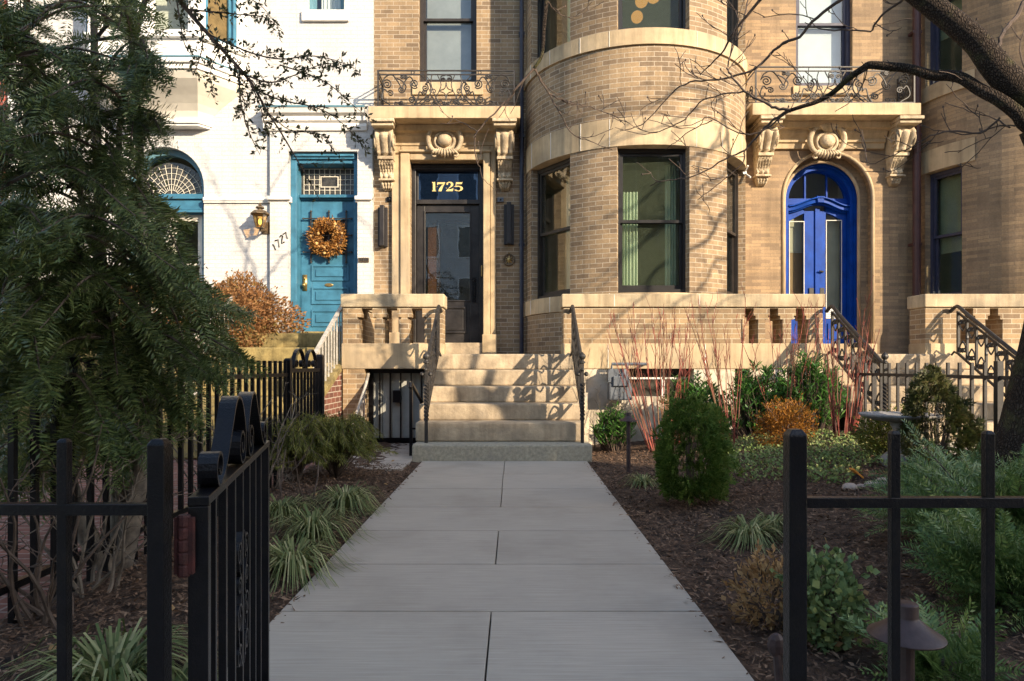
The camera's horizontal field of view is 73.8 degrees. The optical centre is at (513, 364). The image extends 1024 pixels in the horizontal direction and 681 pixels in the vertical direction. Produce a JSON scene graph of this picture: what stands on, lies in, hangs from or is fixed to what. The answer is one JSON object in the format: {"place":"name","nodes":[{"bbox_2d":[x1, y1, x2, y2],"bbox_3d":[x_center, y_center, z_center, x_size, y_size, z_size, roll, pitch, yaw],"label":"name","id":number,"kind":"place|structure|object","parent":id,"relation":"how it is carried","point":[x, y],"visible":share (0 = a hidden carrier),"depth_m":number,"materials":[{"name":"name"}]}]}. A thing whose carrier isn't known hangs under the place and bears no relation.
{"place":"outdoors","nodes":[
{"label":"outdoors","id":0,"kind":"place"},
{"bbox_2d":[0,0,29,287],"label":"red brick house","id":1,"kind":"structure","parent":0,"point":[6,2],"depth_m":10.65,"materials":[{"name":"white brick"}]},
{"bbox_2d":[0,447,314,619],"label":"brick pavement","id":2,"kind":"structure","parent":0,"point":[24,554],"depth_m":4.30,"materials":[{"name":"red brick"}]},
{"bbox_2d":[162,398,278,497],"bbox_3d":[-2.325,0.609,5.201,1.068,0.886,0.688,0,0,-30],"label":"bare shrub","id":3,"kind":"object","parent":2,"relation":"on","point":[194,486],"visible":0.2,"depth_m":5.16,"materials":[{"name":"brown plant"}]},
{"bbox_2d":[105,0,376,519],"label":"bare tree","id":4,"kind":"object","parent":2,"relation":"on","point":[236,68],"visible":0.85,"depth_m":4.40,"materials":[{"name":"brown plant"}]},
{"bbox_2d":[162,333,342,458],"bbox_3d":[-3.155,0.300,9.085,1.790,1.680,3.270,0,0,0],"label":"entry stoop","id":5,"kind":"object","parent":2,"relation":"on","point":[278,347],"visible":0.17,"depth_m":9.06,"materials":[{"name":"stone"}]},
{"bbox_2d":[187,295,241,394],"bbox_3d":[-4.000,-0.251,9.173,0.050,1.582,1.758,0,0,0],"label":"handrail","id":6,"kind":"object","parent":5,"relation":"on","point":[219,334],"visible":0.06,"depth_m":9.42,"materials":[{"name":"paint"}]},
{"bbox_2d":[313,304,342,380],"bbox_3d":[-2.330,-0.131,8.798,0.050,1.502,1.608,0,0,0],"label":"handrail","id":7,"kind":"object","parent":5,"relation":"on","point":[320,344],"visible":0.46,"depth_m":8.73,"materials":[{"name":"metal"}]},
{"bbox_2d":[30,0,373,349],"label":"white house","id":8,"kind":"structure","parent":0,"point":[223,182],"depth_m":10.80,"materials":[{"name":"paint"}]},
{"bbox_2d":[129,150,203,309],"bbox_3d":[-5.535,-2.137,10.970,1.266,2.633,0.260,0,0,0],"label":"arched window","id":9,"kind":"structure","parent":8,"relation":"in","point":[184,183],"depth_m":11.00,"materials":[{"name":"teal paint"}]},
{"bbox_2d":[146,0,190,31],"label":"window","id":10,"kind":"structure","parent":8,"relation":"in","point":[189,27],"depth_m":10.23,"materials":[{"name":"white paint"}]},
{"bbox_2d":[205,0,235,47],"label":"window","id":11,"kind":"structure","parent":8,"relation":"in","point":[225,29],"depth_m":10.66,"materials":[{"name":"teal paint"}]},
{"bbox_2d":[250,203,269,233],"bbox_3d":[-3.947,-2.300,10.628,0.283,0.452,0.342,0,0,-19],"label":"wall lantern","id":12,"kind":"object","parent":8,"relation":"attached to","point":[265,225],"depth_m":10.59,"materials":[{"name":"brown metal"}]},
{"bbox_2d":[272,232,287,249],"bbox_3d":[-3.664,-1.950,10.724,0.248,0.293,0.019,0,0,0],"label":"house number","id":13,"kind":"object","parent":8,"relation":"attached to","point":[281,240],"visible":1,"depth_m":10.72,"materials":[{"name":"black paint"}]},
{"bbox_2d":[309,0,343,9],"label":"window","id":14,"kind":"structure","parent":8,"relation":"in","point":[326,4],"depth_m":11.08,"materials":[{"name":"glass"}]},
{"bbox_2d":[301,201,353,330],"bbox_3d":[-2.990,-1.595,11.034,0.900,2.110,0.152,0,0,0],"label":"door","id":15,"kind":"structure","parent":8,"relation":"in","point":[324,280],"depth_m":11.05,"materials":[{"name":"teal paint"}]},
{"bbox_2d":[305,215,348,259],"bbox_3d":[-2.989,-2.049,10.918,0.713,0.739,0.248,0,0,0],"label":"wreath","id":16,"kind":"object","parent":15,"relation":"attached to","point":[327,250],"visible":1,"depth_m":10.90,"materials":[{"name":"gold plant"}]},
{"bbox_2d":[358,258,368,261],"bbox_3d":[-2.354,-1.650,10.717,0.166,0.071,0.023,0,0,0],"label":"number plaque","id":17,"kind":"object","parent":8,"relation":"attached to","point":[363,259],"visible":1,"depth_m":10.71,"materials":[{"name":"brown metal"}]},
{"bbox_2d":[344,443,414,470],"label":"side paving","id":18,"kind":"structure","parent":0,"point":[403,457],"depth_m":7.42,"materials":[{"name":"grey concrete"}]},
{"bbox_2d":[227,461,753,680],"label":"garden path","id":19,"kind":"structure","parent":0,"point":[575,581],"depth_m":3.05,"materials":[{"name":"concrete"}]},
{"bbox_2d":[174,392,269,680],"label":"garden gate","id":20,"kind":"structure","parent":19,"relation":"on","point":[235,460],"depth_m":1.56,"materials":[{"name":"black metal"}]},
{"bbox_2d":[48,445,868,649],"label":"fallen leaves","id":21,"kind":"object","parent":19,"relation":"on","point":[837,644],"visible":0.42,"depth_m":2.94,"materials":[{"name":"brown plant"}]},
{"bbox_2d":[341,294,591,461],"bbox_3d":[-0.707,0.128,9.091,3.126,2.123,3.378,0,0,0],"label":"entry stoop","id":22,"kind":"object","parent":19,"relation":"on","point":[504,415],"visible":0.86,"depth_m":8.32,"materials":[{"name":"stone"}]},
{"bbox_2d":[356,372,369,425],"bbox_3d":[-1.948,0.568,8.697,0.060,0.945,0.834,0,0,1],"label":"handrail","id":23,"kind":"object","parent":22,"relation":"attached to","point":[361,401],"visible":0.51,"depth_m":8.81,"materials":[{"name":"metal"}]},
{"bbox_2d":[369,369,423,442],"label":"basement gate","id":24,"kind":"structure","parent":22,"relation":"attached to","point":[396,406],"depth_m":9.27,"materials":[{"name":"black metal"}]},
{"bbox_2d":[408,382,423,455],"bbox_3d":[-1.094,0.639,8.219,0.184,0.901,1.077,0,0,0],"label":"handrail","id":25,"kind":"object","parent":22,"relation":"on","point":[411,387],"visible":0.78,"depth_m":7.73,"materials":[{"name":"black metal"}]},
{"bbox_2d":[420,305,442,442],"bbox_3d":[-0.970,0.039,8.256,0.139,1.651,1.459,0,0,0],"label":"stair railing","id":26,"kind":"object","parent":22,"relation":"on","point":[431,356],"visible":1,"depth_m":7.96,"materials":[{"name":"metal"}]},
{"bbox_2d":[569,305,588,442],"bbox_3d":[0.765,0.039,8.256,0.139,1.651,1.459,0,0,0],"label":"stair railing","id":27,"kind":"object","parent":22,"relation":"on","point":[577,354],"visible":1,"depth_m":7.94,"materials":[{"name":"metal"}]},
{"bbox_2d":[485,466,504,680],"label":"joint","id":28,"kind":"object","parent":19,"relation":"in","point":[490,621],"depth_m":2.73,"materials":[{"name":"grey concrete"}]},
{"bbox_2d":[0,431,1023,680],"bbox_3d":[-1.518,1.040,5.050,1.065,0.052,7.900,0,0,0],"label":"mulch bed","id":29,"kind":"object","parent":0,"point":[95,601],"visible":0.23,"depth_m":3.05,"materials":[{"name":"brown wood"}]},
{"bbox_2d":[0,427,168,597],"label":"bare shrub","id":30,"kind":"object","parent":29,"relation":"on","point":[99,581],"visible":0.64,"depth_m":3.08,"materials":[{"name":"brown plant"}]},
{"bbox_2d":[0,438,171,680],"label":"front fence","id":31,"kind":"object","parent":29,"relation":"on","point":[156,508],"visible":1,"depth_m":1.19,"materials":[{"name":"black metal"}]},
{"bbox_2d":[0,424,192,630],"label":"bare shrub","id":32,"kind":"object","parent":29,"relation":"on","point":[35,606],"visible":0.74,"depth_m":2.65,"materials":[{"name":"brown plant"}]},
{"bbox_2d":[0,617,227,680],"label":"liriope tuft","id":33,"kind":"object","parent":29,"relation":"on","point":[96,660],"visible":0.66,"depth_m":2.18,"materials":[{"name":"green plant"}]},
{"bbox_2d":[0,0,269,573],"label":"yew tree","id":34,"kind":"object","parent":29,"relation":"on","point":[48,322],"visible":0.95,"depth_m":3.01,"materials":[{"name":"green plant"}]},
{"bbox_2d":[0,357,291,623],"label":"side fence","id":35,"kind":"object","parent":29,"relation":"on","point":[12,469],"visible":0.24,"depth_m":3.23,"materials":[{"name":"black metal"}]},
{"bbox_2d":[291,348,324,464],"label":"side gate","id":36,"kind":"structure","parent":35,"relation":"attached to","point":[317,383],"depth_m":6.63,"materials":[{"name":"black metal"}]},
{"bbox_2d":[136,660,217,680],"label":"liriope tuft","id":37,"kind":"object","parent":29,"relation":"on","point":[182,676],"visible":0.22,"depth_m":2.16,"materials":[{"name":"plant"}]},
{"bbox_2d":[193,382,323,488],"bbox_3d":[-2.197,0.614,5.706,1.039,0.998,0.865,0,0,27],"label":"bare shrub","id":38,"kind":"object","parent":29,"relation":"on","point":[278,441],"visible":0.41,"depth_m":5.59,"materials":[{"name":"brown plant"}]},
{"bbox_2d":[217,531,368,598],"bbox_3d":[-1.114,0.961,3.449,0.784,0.173,0.831,0,0,0],"label":"liriope tuft","id":39,"kind":"object","parent":29,"relation":"on","point":[285,558],"visible":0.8,"depth_m":3.35,"materials":[{"name":"green plant"}]},
{"bbox_2d":[269,493,328,529],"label":"liriope tuft","id":40,"kind":"object","parent":29,"relation":"on","point":[283,507],"visible":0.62,"depth_m":4.50,"materials":[{"name":"green plant"}]},
{"bbox_2d":[269,430,328,510],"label":"bare shrub","id":41,"kind":"object","parent":29,"relation":"on","point":[298,483],"visible":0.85,"depth_m":4.86,"materials":[{"name":"brown plant"}]},
{"bbox_2d":[266,413,341,483],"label":"cypress shrub","id":42,"kind":"object","parent":29,"relation":"on","point":[298,442],"visible":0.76,"depth_m":5.75,"materials":[{"name":"green plant"}]},
{"bbox_2d":[269,503,378,551],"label":"liriope tuft","id":43,"kind":"object","parent":29,"relation":"on","point":[314,524],"visible":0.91,"depth_m":4.04,"materials":[{"name":"green plant"}]},
{"bbox_2d":[272,409,397,477],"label":"cypress shrub","id":44,"kind":"object","parent":29,"relation":"on","point":[353,431],"visible":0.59,"depth_m":6.06,"materials":[{"name":"green plant"}]},
{"bbox_2d":[303,480,390,520],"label":"liriope tuft","id":45,"kind":"object","parent":29,"relation":"on","point":[349,498],"visible":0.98,"depth_m":4.86,"materials":[{"name":"green plant"}]},
{"bbox_2d":[588,430,1023,680],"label":"mulch bed","id":46,"kind":"object","parent":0,"point":[864,652],"visible":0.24,"depth_m":3.75,"materials":[{"name":"brown wood"}]},
{"bbox_2d":[587,385,627,449],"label":"bare shrub","id":47,"kind":"object","parent":46,"relation":"on","point":[601,448],"visible":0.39,"depth_m":8.50,"materials":[{"name":"grey plant"}]},
{"bbox_2d":[588,401,636,452],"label":"laurel shrub","id":48,"kind":"object","parent":46,"relation":"on","point":[612,429],"visible":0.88,"depth_m":8.15,"materials":[{"name":"green plant"}]},
{"bbox_2d":[620,412,636,474],"bbox_3d":[1.104,0.783,6.550,0.170,0.654,0.170,0,0,0],"label":"path light","id":49,"kind":"object","parent":46,"relation":"on","point":[628,418],"visible":0.98,"depth_m":6.53,"materials":[{"name":"brown metal"}]},
{"bbox_2d":[622,473,657,488],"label":"liriope tuft","id":50,"kind":"object","parent":46,"relation":"on","point":[644,480],"visible":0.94,"depth_m":5.85,"materials":[{"name":"green plant"}]},
{"bbox_2d":[606,298,696,452],"bbox_3d":[1.586,0.096,7.921,1.032,1.844,0.676,0,0,21],"label":"dogwood","id":51,"kind":"object","parent":46,"relation":"on","point":[656,383],"visible":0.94,"depth_m":7.97,"materials":[{"name":"red plant"}]},
{"bbox_2d":[665,308,693,443],"bbox_3d":[2.076,0.097,8.323,0.562,1.776,0.272,0,0,-38],"label":"dogwood","id":52,"kind":"object","parent":46,"relation":"on","point":[685,370],"visible":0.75,"depth_m":8.24,"materials":[{"name":"red plant"}]},
{"bbox_2d":[560,294,824,444],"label":"terrace wall","id":53,"kind":"structure","parent":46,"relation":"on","point":[593,312],"depth_m":8.98,"materials":[{"name":"stone"}]},
{"bbox_2d":[607,362,646,399],"bbox_3d":[1.486,0.210,8.829,0.586,0.485,0.261,0,0,-15],"label":"gas meter","id":54,"kind":"object","parent":53,"relation":"attached to","point":[614,384],"visible":0.79,"depth_m":8.72,"materials":[{"name":"grey paint"}]},
{"bbox_2d":[657,370,728,442],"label":"laurel shrub","id":55,"kind":"object","parent":46,"relation":"on","point":[697,388],"visible":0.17,"depth_m":8.25,"materials":[{"name":"green plant"}]},
{"bbox_2d":[649,392,744,507],"bbox_3d":[1.359,0.620,5.003,0.707,0.866,0.660,0,0,0],"label":"globe shrub","id":56,"kind":"object","parent":46,"relation":"on","point":[710,481],"visible":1,"depth_m":4.90,"materials":[{"name":"green plant"}]},
{"bbox_2d":[687,284,755,445],"bbox_3d":[2.329,0.003,7.519,0.717,1.829,0.636,0,0,28],"label":"dogwood","id":57,"kind":"object","parent":46,"relation":"on","point":[718,369],"visible":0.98,"depth_m":7.52,"materials":[{"name":"red plant"}]},
{"bbox_2d":[424,0,1023,468],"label":"bare tree","id":58,"kind":"object","parent":46,"relation":"on","point":[1000,70],"visible":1,"depth_m":4.61,"materials":[{"name":"brown plant"}]},
{"bbox_2d":[691,514,782,554],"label":"liriope tuft","id":59,"kind":"object","parent":46,"relation":"on","point":[753,532],"visible":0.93,"depth_m":3.88,"materials":[{"name":"green plant"}]},
{"bbox_2d":[720,538,782,633],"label":"dead shrub","id":60,"kind":"object","parent":46,"relation":"on","point":[763,572],"visible":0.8,"depth_m":2.74,"materials":[{"name":"beige plant"}]},
{"bbox_2d":[718,359,796,439],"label":"laurel shrub","id":61,"kind":"object","parent":46,"relation":"on","point":[751,396],"visible":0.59,"depth_m":7.91,"materials":[{"name":"green plant"}]},
{"bbox_2d":[767,633,782,680],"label":"garden stake","id":62,"kind":"object","parent":46,"relation":"on","point":[775,645],"visible":0.92,"depth_m":2.09,"materials":[{"name":"brown metal"}]},
{"bbox_2d":[744,508,813,539],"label":"liriope tuft","id":63,"kind":"object","parent":46,"relation":"on","point":[780,518],"visible":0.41,"depth_m":4.12,"materials":[{"name":"green plant"}]},
{"bbox_2d":[736,290,825,430],"bbox_3d":[3.124,0.001,7.771,1.037,1.672,0.554,0,0,-24],"label":"dogwood","id":64,"kind":"object","parent":46,"relation":"on","point":[790,356],"visible":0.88,"depth_m":7.80,"materials":[{"name":"red plant"}]},
{"bbox_2d":[750,393,820,447],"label":"golden shrub","id":65,"kind":"object","parent":46,"relation":"on","point":[775,416],"visible":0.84,"depth_m":7.06,"materials":[{"name":"orange plant"}]},
{"bbox_2d":[769,349,849,433],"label":"laurel shrub","id":66,"kind":"object","parent":46,"relation":"on","point":[815,397],"visible":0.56,"depth_m":7.82,"materials":[{"name":"green plant"}]},
{"bbox_2d":[770,544,886,654],"bbox_3d":[1.170,0.886,2.498,0.380,0.409,0.367,0,0,0],"label":"columbine shrub","id":67,"kind":"object","parent":46,"relation":"on","point":[839,595],"visible":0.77,"depth_m":2.47,"materials":[{"name":"green plant"}]},
{"bbox_2d":[725,428,957,483],"bbox_3d":[2.698,0.832,6.476,1.864,0.270,2.871,0,0,0],"label":"ground cover","id":68,"kind":"object","parent":46,"relation":"on","point":[842,464],"visible":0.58,"depth_m":6.14,"materials":[{"name":"green plant"}]},
{"bbox_2d":[809,275,879,437],"bbox_3d":[3.519,-0.053,7.274,0.680,1.723,0.626,0,0,13],"label":"dogwood","id":69,"kind":"object","parent":46,"relation":"on","point":[833,406],"visible":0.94,"depth_m":7.22,"materials":[{"name":"red plant"}]},
{"bbox_2d":[842,483,857,490],"bbox_3d":[2.416,0.879,4.900,0.117,0.068,0.086,0,0,0],"label":"river rock","id":70,"kind":"object","parent":46,"relation":"on","point":[848,485],"visible":0.74,"depth_m":4.87,"materials":[{"name":"stone"}]},
{"bbox_2d":[849,468,863,480],"bbox_3d":[2.587,0.841,5.150,0.081,0.128,0.070,0,0,0],"label":"spotlight","id":71,"kind":"object","parent":46,"relation":"on","point":[858,475],"visible":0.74,"depth_m":5.12,"materials":[{"name":"brown metal"}]},
{"bbox_2d":[850,403,921,454],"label":"lime shrub","id":72,"kind":"object","parent":46,"relation":"on","point":[880,442],"visible":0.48,"depth_m":5.97,"materials":[{"name":"green plant"}]},
{"bbox_2d":[858,411,942,466],"bbox_3d":[3.171,0.629,5.600,0.620,0.460,0.620,0,0,0],"label":"bird bath","id":73,"kind":"object","parent":46,"relation":"on","point":[893,419],"visible":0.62,"depth_m":5.54,"materials":[{"name":"grey stone"}]},
{"bbox_2d":[783,429,1023,680],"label":"front fence","id":74,"kind":"object","parent":46,"relation":"on","point":[797,501],"visible":1,"depth_m":1.19,"materials":[{"name":"black metal"}]},
{"bbox_2d":[866,599,947,680],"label":"path light","id":75,"kind":"object","parent":46,"relation":"on","point":[917,633],"visible":0.69,"depth_m":1.82,"materials":[{"name":"brown metal"}]},
{"bbox_2d":[839,593,1023,680],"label":"plum yew","id":76,"kind":"object","parent":46,"relation":"on","point":[964,653],"visible":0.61,"depth_m":2.18,"materials":[{"name":"green plant"}]},
{"bbox_2d":[855,361,1013,453],"bbox_3d":[3.660,0.405,4.686,0.045,0.870,5.172,0,0,0],"label":"side fence","id":77,"kind":"object","parent":46,"relation":"on","point":[998,377],"visible":0.35,"depth_m":5.74,"materials":[{"name":"metal"}]},
{"bbox_2d":[853,418,1023,556],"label":"plum yew","id":78,"kind":"object","parent":46,"relation":"on","point":[1011,480],"visible":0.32,"depth_m":3.47,"materials":[{"name":"green plant"}]},
{"bbox_2d":[896,362,986,465],"bbox_3d":[3.318,0.434,5.313,0.634,0.919,0.644,0,0,41],"label":"conical shrub","id":79,"kind":"object","parent":46,"relation":"on","point":[968,437],"visible":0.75,"depth_m":5.26,"materials":[{"name":"green plant"}]},
{"bbox_2d":[863,438,1023,508],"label":"plum yew","id":80,"kind":"object","parent":46,"relation":"on","point":[973,459],"visible":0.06,"depth_m":4.50,"materials":[{"name":"green plant"}]},
{"bbox_2d":[901,477,1023,635],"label":"plum yew","id":81,"kind":"object","parent":46,"relation":"on","point":[958,552],"visible":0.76,"depth_m":2.71,"materials":[{"name":"green plant"}]},
{"bbox_2d":[745,0,1023,429],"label":"buff house","id":82,"kind":"structure","parent":0,"point":[828,214],"depth_m":10.80,"materials":[{"name":"brick"}]},
{"bbox_2d":[788,209,814,342],"bbox_3d":[4.703,-1.505,11.188,0.491,2.310,0.214,0,0,0],"label":"door","id":83,"kind":"structure","parent":82,"relation":"in","point":[795,221],"depth_m":11.17,"materials":[{"name":"blue paint"}]},
{"bbox_2d":[796,0,849,85],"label":"window","id":84,"kind":"structure","parent":82,"relation":"in","point":[817,47],"depth_m":11.03,"materials":[{"name":"white glass"}]},
{"bbox_2d":[815,206,846,343],"bbox_3d":[5.191,-1.505,11.188,0.521,2.310,0.214,0,0,0],"label":"door","id":85,"kind":"structure","parent":82,"relation":"in","point":[827,220],"depth_m":11.17,"materials":[{"name":"blue paint"}]},
{"bbox_2d":[908,7,921,295],"bbox_3d":[6.275,-4.805,10.650,0.141,9.310,0.177,0,0,0],"label":"downpipe","id":86,"kind":"object","parent":82,"relation":"attached to","point":[915,35],"visible":0.67,"depth_m":10.57,"materials":[{"name":"brown metal"}]},
{"bbox_2d":[930,166,961,293],"bbox_3d":[6.686,-1.982,10.428,0.155,1.985,0.587,0,0,-20],"label":"window","id":87,"kind":"structure","parent":82,"relation":"in","point":[949,240],"depth_m":10.59,"materials":[{"name":"black glass"}]},
{"bbox_2d":[930,0,961,84],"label":"window","id":88,"kind":"structure","parent":82,"relation":"in","point":[937,35],"depth_m":10.63,"materials":[{"name":"purple glass"}]},
{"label":"neighbour walkway","id":89,"kind":"structure","parent":0,"visible":0},
{"bbox_2d":[824,294,1023,445],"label":"entry stoop","id":90,"kind":"object","parent":89,"relation":"on","point":[933,329],"visible":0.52,"depth_m":8.96,"materials":[{"name":"stone"}]},
{"bbox_2d":[825,304,888,439],"bbox_3d":[4.130,0.039,8.256,0.139,1.651,1.459,0,0,0],"label":"stair railing","id":91,"kind":"object","parent":90,"relation":"on","point":[853,334],"visible":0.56,"depth_m":8.30,"materials":[{"name":"metal"}]},
{"bbox_2d":[949,305,1016,396],"bbox_3d":[5.760,0.039,8.256,0.139,1.651,1.459,0,0,0],"label":"stair railing","id":92,"kind":"object","parent":90,"relation":"on","point":[995,344],"visible":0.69,"depth_m":8.43,"materials":[{"name":"metal"}]},
{"label":"ground","id":93,"kind":"structure","parent":0,"visible":0},
{"bbox_2d":[0,353,217,439],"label":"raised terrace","id":94,"kind":"structure","parent":93,"relation":"on","point":[95,375],"depth_m":9.30,"materials":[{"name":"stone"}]},
{"bbox_2d":[3,271,310,346],"bbox_3d":[-5.376,-0.573,10.067,4.800,1.654,1.234,0,0,0],"label":"brown hedge","id":95,"kind":"object","parent":94,"relation":"on","point":[285,312],"visible":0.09,"depth_m":9.89,"materials":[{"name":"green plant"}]},
{"bbox_2d":[212,268,281,346],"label":"brown hedge","id":96,"kind":"object","parent":94,"relation":"on","point":[241,281],"visible":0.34,"depth_m":9.82,"materials":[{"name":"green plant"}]},
{"bbox_2d":[368,0,746,369],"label":"brick house","id":97,"kind":"structure","parent":93,"relation":"on","point":[598,219],"depth_m":10.44,"materials":[{"name":"brick"}]},
{"bbox_2d":[378,205,387,246],"bbox_3d":[-2.061,-2.186,10.735,0.150,0.637,0.129,0,0,0],"label":"wall sconce","id":98,"kind":"object","parent":97,"relation":"attached to","point":[382,225],"depth_m":10.72,"materials":[{"name":"black metal"}]},
{"bbox_2d":[417,205,478,342],"bbox_3d":[-1.055,-1.473,11.014,1.010,2.225,0.131,0,0,0],"label":"door","id":99,"kind":"structure","parent":97,"relation":"in","point":[461,316],"depth_m":11.02,"materials":[{"name":"black paint"}]},
{"bbox_2d":[420,0,476,81],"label":"window","id":100,"kind":"structure","parent":97,"relation":"in","point":[448,34],"depth_m":11.07,"materials":[{"name":"glass"}]},
{"bbox_2d":[504,202,513,244],"bbox_3d":[-0.071,-2.225,10.735,0.158,0.653,0.129,0,0,0],"label":"wall sconce","id":101,"kind":"object","parent":97,"relation":"attached to","point":[508,223],"depth_m":10.75,"materials":[{"name":"black metal"}]},
{"bbox_2d":[503,253,514,265],"bbox_3d":[-0.071,-1.674,10.783,0.191,0.216,0.033,0,0,0],"label":"medallion","id":102,"kind":"object","parent":97,"relation":"attached to","point":[509,259],"visible":1,"depth_m":10.78,"materials":[{"name":"brown metal"}]},
{"bbox_2d":[519,0,524,353],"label":"downpipe","id":103,"kind":"object","parent":97,"relation":"attached to","point":[521,184],"visible":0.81,"depth_m":10.63,"materials":[{"name":"brown metal"}]},
{"bbox_2d":[538,0,545,57],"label":"window","id":104,"kind":"structure","parent":97,"relation":"in","point":[540,2],"depth_m":10.44,"materials":[{"name":"black paint"}]},
{"bbox_2d":[538,158,569,298],"bbox_3d":[0.750,-1.982,10.171,0.320,1.985,0.938,0,0,-34],"label":"window","id":105,"kind":"structure","parent":97,"relation":"in","point":[542,293],"depth_m":10.38,"materials":[{"name":"brown paint"}]},
{"bbox_2d":[618,149,684,292],"bbox_3d":[1.905,-1.982,9.612,0.979,1.985,0.420,0,0,0],"label":"window","id":106,"kind":"structure","parent":97,"relation":"in","point":[628,221],"depth_m":9.57,"materials":[{"name":"black paint"}]},
{"bbox_2d":[618,0,684,29],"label":"window","id":107,"kind":"structure","parent":97,"relation":"in","point":[681,2],"depth_m":9.47,"materials":[{"name":"black paint"}]},
{"bbox_2d":[727,162,737,293],"bbox_3d":[3.143,-1.982,10.115,0.120,1.985,0.938,0,0,34],"label":"window","id":108,"kind":"structure","parent":97,"relation":"in","point":[732,233],"depth_m":10.44,"materials":[{"name":"brown paint"}]},
{"bbox_2d":[730,0,737,47],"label":"window","id":109,"kind":"structure","parent":97,"relation":"in","point":[733,17],"depth_m":10.44,"materials":[{"name":"black glass"}]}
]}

